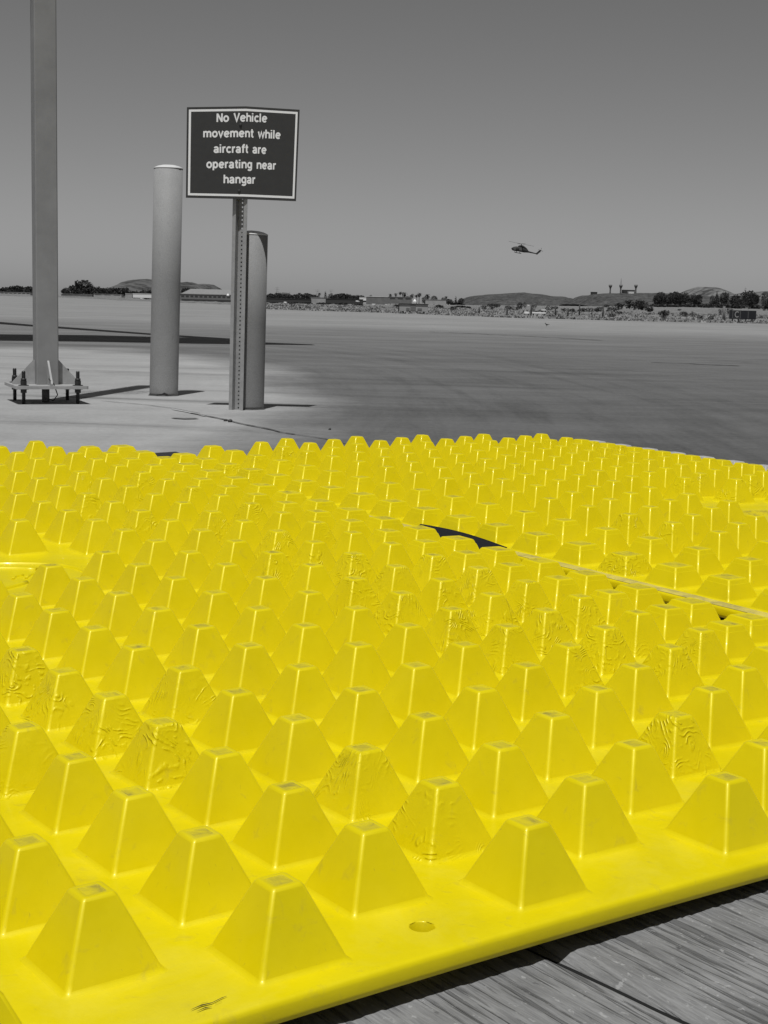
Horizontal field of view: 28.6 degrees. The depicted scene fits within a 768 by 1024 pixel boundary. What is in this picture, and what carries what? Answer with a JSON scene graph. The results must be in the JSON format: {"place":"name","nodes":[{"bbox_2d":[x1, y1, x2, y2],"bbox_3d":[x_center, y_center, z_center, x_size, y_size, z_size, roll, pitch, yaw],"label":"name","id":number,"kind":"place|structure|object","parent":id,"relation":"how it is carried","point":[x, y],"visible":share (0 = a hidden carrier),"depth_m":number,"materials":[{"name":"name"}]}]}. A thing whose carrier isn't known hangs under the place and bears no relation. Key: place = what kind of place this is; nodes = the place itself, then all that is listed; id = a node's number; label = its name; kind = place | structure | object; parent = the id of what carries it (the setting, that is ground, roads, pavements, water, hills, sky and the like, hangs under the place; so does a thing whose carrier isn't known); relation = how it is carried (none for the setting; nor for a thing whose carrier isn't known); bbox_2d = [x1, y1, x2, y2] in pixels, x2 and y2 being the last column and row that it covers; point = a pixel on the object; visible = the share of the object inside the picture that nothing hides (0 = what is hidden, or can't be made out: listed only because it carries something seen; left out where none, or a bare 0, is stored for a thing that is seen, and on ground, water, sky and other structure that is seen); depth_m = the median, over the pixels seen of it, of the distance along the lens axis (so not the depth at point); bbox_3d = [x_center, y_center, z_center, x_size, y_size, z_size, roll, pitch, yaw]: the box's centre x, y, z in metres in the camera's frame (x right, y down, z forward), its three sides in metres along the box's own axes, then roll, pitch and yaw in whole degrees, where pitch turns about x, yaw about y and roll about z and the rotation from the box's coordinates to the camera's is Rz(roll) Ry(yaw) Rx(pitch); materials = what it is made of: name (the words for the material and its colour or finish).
{"place":"outdoors","nodes":[
{"label":"outdoors","id":0,"kind":"place"},
{"bbox_2d":[107,279,221,299],"bbox_3d":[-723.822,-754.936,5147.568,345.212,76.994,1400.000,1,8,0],"label":"hills","id":1,"kind":"structure","parent":0,"point":[137,285],"depth_m":4783.79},
{"bbox_2d":[0,296,767,603],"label":"apron","id":2,"kind":"object","parent":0,"point":[371,378],"visible":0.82,"depth_m":13.15,"materials":[{"name":"grey concrete"}]},
{"bbox_2d":[4,0,87,403],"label":"mast","id":3,"kind":"object","parent":2,"relation":"on","point":[45,370],"visible":1,"depth_m":9.36,"materials":[{"name":"grey metal"}]},
{"bbox_2d":[149,165,182,395],"bbox_3d":[-1.506,-1.591,10.399,0.233,1.573,0.217,1,8,0],"label":"bollard","id":4,"kind":"object","parent":2,"relation":"on","point":[166,269],"visible":1,"depth_m":10.32,"materials":[{"name":"metal"}]},
{"bbox_2d":[186,106,299,410],"bbox_3d":[-0.866,-1.530,9.181,0.678,1.822,0.080,1,8,0],"label":"warning sign","id":5,"kind":"object","parent":2,"relation":"on","point":[237,154],"visible":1,"depth_m":9.07,"materials":[{"name":"metal"}]},
{"bbox_2d":[194,413,293,433],"bbox_3d":[-0.802,-0.494,8.331,0.038,0.001,1.419,-3,9,-28],"label":"pavement joint","id":6,"kind":"object","parent":2,"relation":"on","point":[246,424],"visible":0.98,"depth_m":8.21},
{"bbox_2d":[238,230,267,409],"bbox_3d":[-0.838,-1.189,9.363,0.224,1.098,0.221,1,8,0],"label":"bollard","id":7,"kind":"object","parent":2,"relation":"on","point":[255,313],"visible":0.77,"depth_m":9.28,"materials":[{"name":"metal"}]},
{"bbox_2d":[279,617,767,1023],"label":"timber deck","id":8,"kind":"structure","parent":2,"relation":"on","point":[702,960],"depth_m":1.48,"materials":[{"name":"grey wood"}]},
{"bbox_2d":[0,440,767,1023],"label":"traction mat","id":9,"kind":"object","parent":8,"relation":"on","point":[270,754],"visible":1,"depth_m":1.96,"materials":[{"name":"yellow plastic"}]},
{"bbox_2d":[155,452,178,456],"bbox_3d":[-0.938,-0.185,5.213,0.557,0.015,0.141,-4,10,-35],"label":"edge liner","id":10,"kind":"object","parent":9,"relation":"attached to","point":[169,454],"visible":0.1,"depth_m":5.35,"materials":[{"name":"black rubber"}]},
{"bbox_2d":[418,524,506,548],"bbox_3d":[0.175,0.070,3.778,0.054,0.036,0.347,-4,10,-35],"label":"connector strip","id":11,"kind":"object","parent":9,"relation":"on","point":[479,541],"visible":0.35,"depth_m":3.78,"materials":[{"name":"black rubber"}]},
{"bbox_2d":[171,433,767,617],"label":"traction mat","id":12,"kind":"object","parent":8,"relation":"on","point":[668,525],"visible":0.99,"depth_m":4.36,"materials":[{"name":"yellow plastic"}]},
{"bbox_2d":[0,294,767,323],"bbox_3d":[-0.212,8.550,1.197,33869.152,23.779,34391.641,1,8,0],"label":"ground","id":13,"kind":"structure","parent":0,"point":[689,310],"depth_m":223.17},
{"bbox_2d":[0,287,10,291],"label":"broadleaf tree","id":14,"kind":"object","parent":13,"relation":"on","point":[3,289],"visible":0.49,"depth_m":1233.46,"materials":[{"name":"black plant"}]},
{"bbox_2d":[8,285,23,291],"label":"broadleaf tree","id":15,"kind":"object","parent":13,"relation":"on","point":[16,288],"visible":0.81,"depth_m":1215.08,"materials":[{"name":"black plant"}]},
{"bbox_2d":[0,292,32,294],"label":"shed","id":16,"kind":"structure","parent":13,"relation":"on","point":[15,293],"depth_m":1089.57,"materials":[{"name":"metal"}]},
{"bbox_2d":[22,286,32,292],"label":"broadleaf tree","id":17,"kind":"object","parent":13,"relation":"on","point":[27,289],"visible":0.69,"depth_m":1195.16,"materials":[{"name":"black plant"}]},
{"bbox_2d":[61,288,70,293],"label":"broadleaf tree","id":18,"kind":"object","parent":13,"relation":"on","point":[65,291],"visible":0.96,"depth_m":1334.84,"materials":[{"name":"black plant"}]},
{"bbox_2d":[68,285,83,293],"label":"broadleaf tree","id":19,"kind":"object","parent":13,"relation":"on","point":[71,289],"visible":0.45,"depth_m":1234.36,"materials":[{"name":"black plant"}]},
{"bbox_2d":[61,294,93,296],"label":"shed","id":20,"kind":"structure","parent":13,"relation":"on","point":[86,295],"depth_m":1089.59,"materials":[{"name":"metal"}]},
{"bbox_2d":[74,280,94,293],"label":"broadleaf tree","id":21,"kind":"object","parent":13,"relation":"on","point":[81,287],"visible":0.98,"depth_m":1214.54,"materials":[{"name":"black plant"}]},
{"bbox_2d":[90,287,101,293],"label":"broadleaf tree","id":22,"kind":"object","parent":13,"relation":"on","point":[97,290],"visible":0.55,"depth_m":1246.35,"materials":[{"name":"black plant"}]},
{"bbox_2d":[99,288,111,293],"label":"broadleaf tree","id":23,"kind":"object","parent":13,"relation":"on","point":[103,290],"visible":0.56,"depth_m":1274.17,"materials":[{"name":"black plant"}]},
{"bbox_2d":[94,294,123,297],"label":"shed","id":24,"kind":"structure","parent":13,"relation":"on","point":[109,295],"depth_m":1089.55,"materials":[{"name":"metal"}]},
{"bbox_2d":[105,287,120,293],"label":"broadleaf tree","id":25,"kind":"object","parent":13,"relation":"on","point":[113,289],"visible":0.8,"depth_m":1274.03,"materials":[{"name":"black plant"}]},
{"bbox_2d":[115,288,128,295],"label":"broadleaf tree","id":26,"kind":"object","parent":13,"relation":"on","point":[123,290],"visible":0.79,"depth_m":1274.18,"materials":[{"name":"black plant"}]},
{"bbox_2d":[125,294,132,297],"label":"shed","id":27,"kind":"structure","parent":13,"relation":"on","point":[128,295],"depth_m":1139.11,"materials":[{"name":"white paint"}]},
{"bbox_2d":[133,293,150,297],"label":"shed","id":28,"kind":"structure","parent":13,"relation":"on","point":[136,295],"depth_m":1089.47,"materials":[{"name":"white paint"}]},
{"bbox_2d":[139,290,150,298],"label":"broadleaf tree","id":29,"kind":"object","parent":13,"relation":"on","point":[145,292],"visible":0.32,"depth_m":1291.30,"materials":[{"name":"black plant"}]},
{"bbox_2d":[180,289,230,301],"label":"hangar","id":30,"kind":"structure","parent":13,"relation":"on","point":[212,295],"depth_m":990.61,"materials":[{"name":"metal"}]},
{"bbox_2d":[181,299,230,301],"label":"door","id":31,"kind":"structure","parent":30,"relation":"in","point":[181,299],"depth_m":990.69,"materials":[{"name":"grey paint"}]},
{"bbox_2d":[277,294,291,298],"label":"broadleaf tree","id":32,"kind":"object","parent":13,"relation":"on","point":[286,296],"visible":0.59,"depth_m":1275.74,"materials":[{"name":"black plant"}]},
{"bbox_2d":[266,298,310,302],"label":"shed","id":33,"kind":"structure","parent":13,"relation":"on","point":[279,300],"depth_m":891.47,"materials":[{"name":"grey paint"}]},
{"bbox_2d":[290,294,300,298],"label":"broadleaf tree","id":34,"kind":"object","parent":13,"relation":"on","point":[294,296],"visible":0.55,"depth_m":1285.33,"materials":[{"name":"black plant"}]},
{"bbox_2d":[302,293,311,298],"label":"broadleaf tree","id":35,"kind":"object","parent":13,"relation":"on","point":[306,295],"visible":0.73,"depth_m":1284.70,"materials":[{"name":"black plant"}]},
{"bbox_2d":[311,297,325,302],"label":"shed","id":36,"kind":"structure","parent":13,"relation":"on","point":[318,299],"depth_m":896.30,"materials":[{"name":"metal"}]},
{"bbox_2d":[335,293,349,298],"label":"broadleaf tree","id":37,"kind":"object","parent":13,"relation":"on","point":[342,296],"visible":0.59,"depth_m":1275.09,"materials":[{"name":"black plant"}]},
{"bbox_2d":[326,298,362,303],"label":"shed","id":38,"kind":"structure","parent":13,"relation":"on","point":[348,301],"depth_m":891.43,"materials":[{"name":"grey paint"}]},
{"bbox_2d":[366,296,387,304],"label":"house","id":39,"kind":"structure","parent":13,"relation":"on","point":[376,300],"depth_m":990.32,"materials":[{"name":"white paint"}]},
{"bbox_2d":[381,296,411,303],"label":"house","id":40,"kind":"structure","parent":13,"relation":"on","point":[397,300],"depth_m":1039.78,"materials":[{"name":"metal"}]},
{"bbox_2d":[398,303,428,313],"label":"shed","id":41,"kind":"object","parent":13,"relation":"on","point":[402,307],"visible":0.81,"depth_m":87.09,"materials":[{"name":"white metal"}]},
{"bbox_2d":[425,299,445,304],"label":"shed","id":42,"kind":"structure","parent":13,"relation":"on","point":[434,301],"depth_m":1039.83,"materials":[{"name":"metal"}]},
{"bbox_2d":[442,299,453,304],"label":"broadleaf tree","id":43,"kind":"object","parent":13,"relation":"on","point":[449,301],"visible":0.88,"depth_m":1088.04,"materials":[{"name":"grey plant"}]},
{"bbox_2d":[266,303,767,323],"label":"dry weeds","id":44,"kind":"object","parent":13,"relation":"on","point":[295,306],"visible":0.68,"depth_m":98.17,"materials":[{"name":"plant"}]},
{"bbox_2d":[532,312,545,315],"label":"barrier","id":45,"kind":"object","parent":13,"relation":"on","point":[544,313],"visible":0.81,"depth_m":92.12,"materials":[{"name":"white paint"}]},
{"bbox_2d":[614,303,622,309],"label":"bush","id":46,"kind":"object","parent":13,"relation":"on","point":[618,305],"visible":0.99,"depth_m":237.52,"materials":[{"name":"black plant"}]},
{"bbox_2d":[622,299,647,309],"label":"bush","id":47,"kind":"object","parent":13,"relation":"on","point":[628,302],"visible":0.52,"depth_m":257.25,"materials":[{"name":"black plant"}]},
{"bbox_2d":[636,300,647,309],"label":"bush","id":48,"kind":"object","parent":13,"relation":"on","point":[640,305],"visible":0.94,"depth_m":252.29,"materials":[{"name":"black plant"}]},
{"bbox_2d":[643,305,653,311],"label":"bush","id":49,"kind":"object","parent":13,"relation":"on","point":[650,308],"visible":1,"depth_m":197.97,"materials":[{"name":"black plant"}]},
{"bbox_2d":[652,295,660,303],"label":"broadleaf tree","id":50,"kind":"object","parent":13,"relation":"on","point":[656,299],"visible":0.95,"depth_m":751.34,"materials":[{"name":"black plant"}]},
{"bbox_2d":[650,304,665,306],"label":"bush","id":51,"kind":"object","parent":13,"relation":"on","point":[657,305],"visible":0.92,"depth_m":681.99,"materials":[{"name":"grey plant"}]},
{"bbox_2d":[654,292,664,303],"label":"broadleaf tree","id":52,"kind":"object","parent":13,"relation":"on","point":[661,294],"visible":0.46,"depth_m":760.75,"materials":[{"name":"black plant"}]},
{"bbox_2d":[658,310,669,315],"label":"bush","id":53,"kind":"object","parent":13,"relation":"on","point":[663,312],"visible":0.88,"depth_m":118.80,"materials":[{"name":"black plant"}]},
{"bbox_2d":[663,295,672,304],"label":"broadleaf tree","id":54,"kind":"object","parent":13,"relation":"on","point":[666,301],"visible":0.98,"depth_m":741.57,"materials":[{"name":"black plant"}]},
{"bbox_2d":[668,291,680,304],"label":"broadleaf tree","id":55,"kind":"object","parent":13,"relation":"on","point":[673,293],"visible":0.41,"depth_m":760.77,"materials":[{"name":"black plant"}]},
{"bbox_2d":[673,293,685,304],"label":"broadleaf tree","id":56,"kind":"object","parent":13,"relation":"on","point":[680,298],"visible":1,"depth_m":746.11,"materials":[{"name":"black plant"}]},
{"bbox_2d":[680,292,689,303],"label":"broadleaf tree","id":57,"kind":"object","parent":13,"relation":"on","point":[687,300],"visible":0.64,"depth_m":761.25,"materials":[{"name":"black plant"}]},
{"bbox_2d":[679,304,699,306],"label":"bush","id":58,"kind":"object","parent":13,"relation":"on","point":[689,305],"visible":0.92,"depth_m":681.95,"materials":[{"name":"grey plant"}]},
{"bbox_2d":[689,294,697,304],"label":"broadleaf tree","id":59,"kind":"object","parent":13,"relation":"on","point":[692,300],"visible":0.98,"depth_m":761.39,"materials":[{"name":"black plant"}]},
{"bbox_2d":[695,294,702,304],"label":"broadleaf tree","id":60,"kind":"object","parent":13,"relation":"on","point":[699,298],"visible":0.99,"depth_m":760.99,"materials":[{"name":"black plant"}]},
{"bbox_2d":[697,304,713,307],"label":"bush","id":61,"kind":"object","parent":13,"relation":"on","point":[705,305],"visible":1,"depth_m":682.25,"materials":[{"name":"grey plant"}]},
{"bbox_2d":[709,295,714,304],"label":"broadleaf tree","id":62,"kind":"object","parent":13,"relation":"on","point":[712,300],"visible":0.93,"depth_m":761.85,"materials":[{"name":"black plant"}]},
{"bbox_2d":[713,292,719,307],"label":"cypress tree","id":63,"kind":"object","parent":13,"relation":"on","point":[716,300],"visible":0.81,"depth_m":761.66,"materials":[{"name":"black plant"}]},
{"bbox_2d":[714,303,732,307],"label":"bush","id":64,"kind":"object","parent":13,"relation":"on","point":[721,305],"visible":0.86,"depth_m":681.97,"materials":[{"name":"black plant"}]},
{"bbox_2d":[722,306,725,320],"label":"fence post","id":65,"kind":"object","parent":13,"relation":"on","point":[724,310],"visible":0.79,"depth_m":91.09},
{"bbox_2d":[719,291,729,304],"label":"broadleaf tree","id":66,"kind":"object","parent":13,"relation":"on","point":[724,299],"visible":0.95,"depth_m":780.71,"materials":[{"name":"black plant"}]},
{"bbox_2d":[730,294,740,304],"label":"broadleaf tree","id":67,"kind":"object","parent":13,"relation":"on","point":[734,297],"visible":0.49,"depth_m":790.85,"materials":[{"name":"black plant"}]},
{"bbox_2d":[732,299,744,305],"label":"broadleaf tree","id":68,"kind":"object","parent":13,"relation":"on","point":[740,302],"visible":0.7,"depth_m":751.11,"materials":[{"name":"black plant"}]},
{"bbox_2d":[731,304,748,308],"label":"bush","id":69,"kind":"object","parent":13,"relation":"on","point":[737,306],"visible":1,"depth_m":682.10,"materials":[{"name":"black plant"}]},
{"bbox_2d":[729,310,755,321],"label":"taxiway sign","id":70,"kind":"object","parent":13,"relation":"on","point":[739,314],"visible":0.91,"depth_m":85.09,"materials":[{"name":"black metal"}]},
{"bbox_2d":[740,290,759,308],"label":"broadleaf tree","id":71,"kind":"object","parent":13,"relation":"on","point":[748,293],"visible":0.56,"depth_m":795.38,"materials":[{"name":"black plant"}]},
{"bbox_2d":[748,293,759,304],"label":"broadleaf tree","id":72,"kind":"object","parent":13,"relation":"on","point":[754,299],"visible":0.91,"depth_m":761.02,"materials":[{"name":"black plant"}]},
{"bbox_2d":[749,304,761,308],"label":"bush","id":73,"kind":"object","parent":13,"relation":"on","point":[753,306],"visible":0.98,"depth_m":682.09,"materials":[{"name":"black plant"}]},
{"bbox_2d":[760,291,767,303],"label":"broadleaf tree","id":74,"kind":"object","parent":13,"relation":"on","point":[764,297],"visible":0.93,"depth_m":840.54,"materials":[{"name":"grey plant"}]},
{"bbox_2d":[0,0,767,302],"label":"sky","id":75,"kind":"structure","parent":0,"point":[625,142],"materials":[{"name":"grey"}]},
{"bbox_2d":[450,292,585,305],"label":"hills","id":76,"kind":"structure","parent":0,"point":[530,299],"depth_m":1682.79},
{"bbox_2d":[509,241,541,253],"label":"helicopter","id":77,"kind":"object","parent":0,"point":[521,248],"visible":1,"depth_m":679.37},
{"bbox_2d":[560,293,765,308],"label":"hills","id":78,"kind":"structure","parent":0,"point":[611,299],"depth_m":1383.61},
{"bbox_2d":[681,287,732,295],"bbox_3d":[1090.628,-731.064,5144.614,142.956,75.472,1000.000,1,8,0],"label":"hills","id":79,"kind":"structure","parent":0,"point":[705,291],"depth_m":4969.97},
{"bbox_2d":[729,291,767,298],"bbox_3d":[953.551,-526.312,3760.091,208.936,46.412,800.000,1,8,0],"label":"hills","id":80,"kind":"structure","parent":0,"point":[757,293],"depth_m":3669.52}
]}

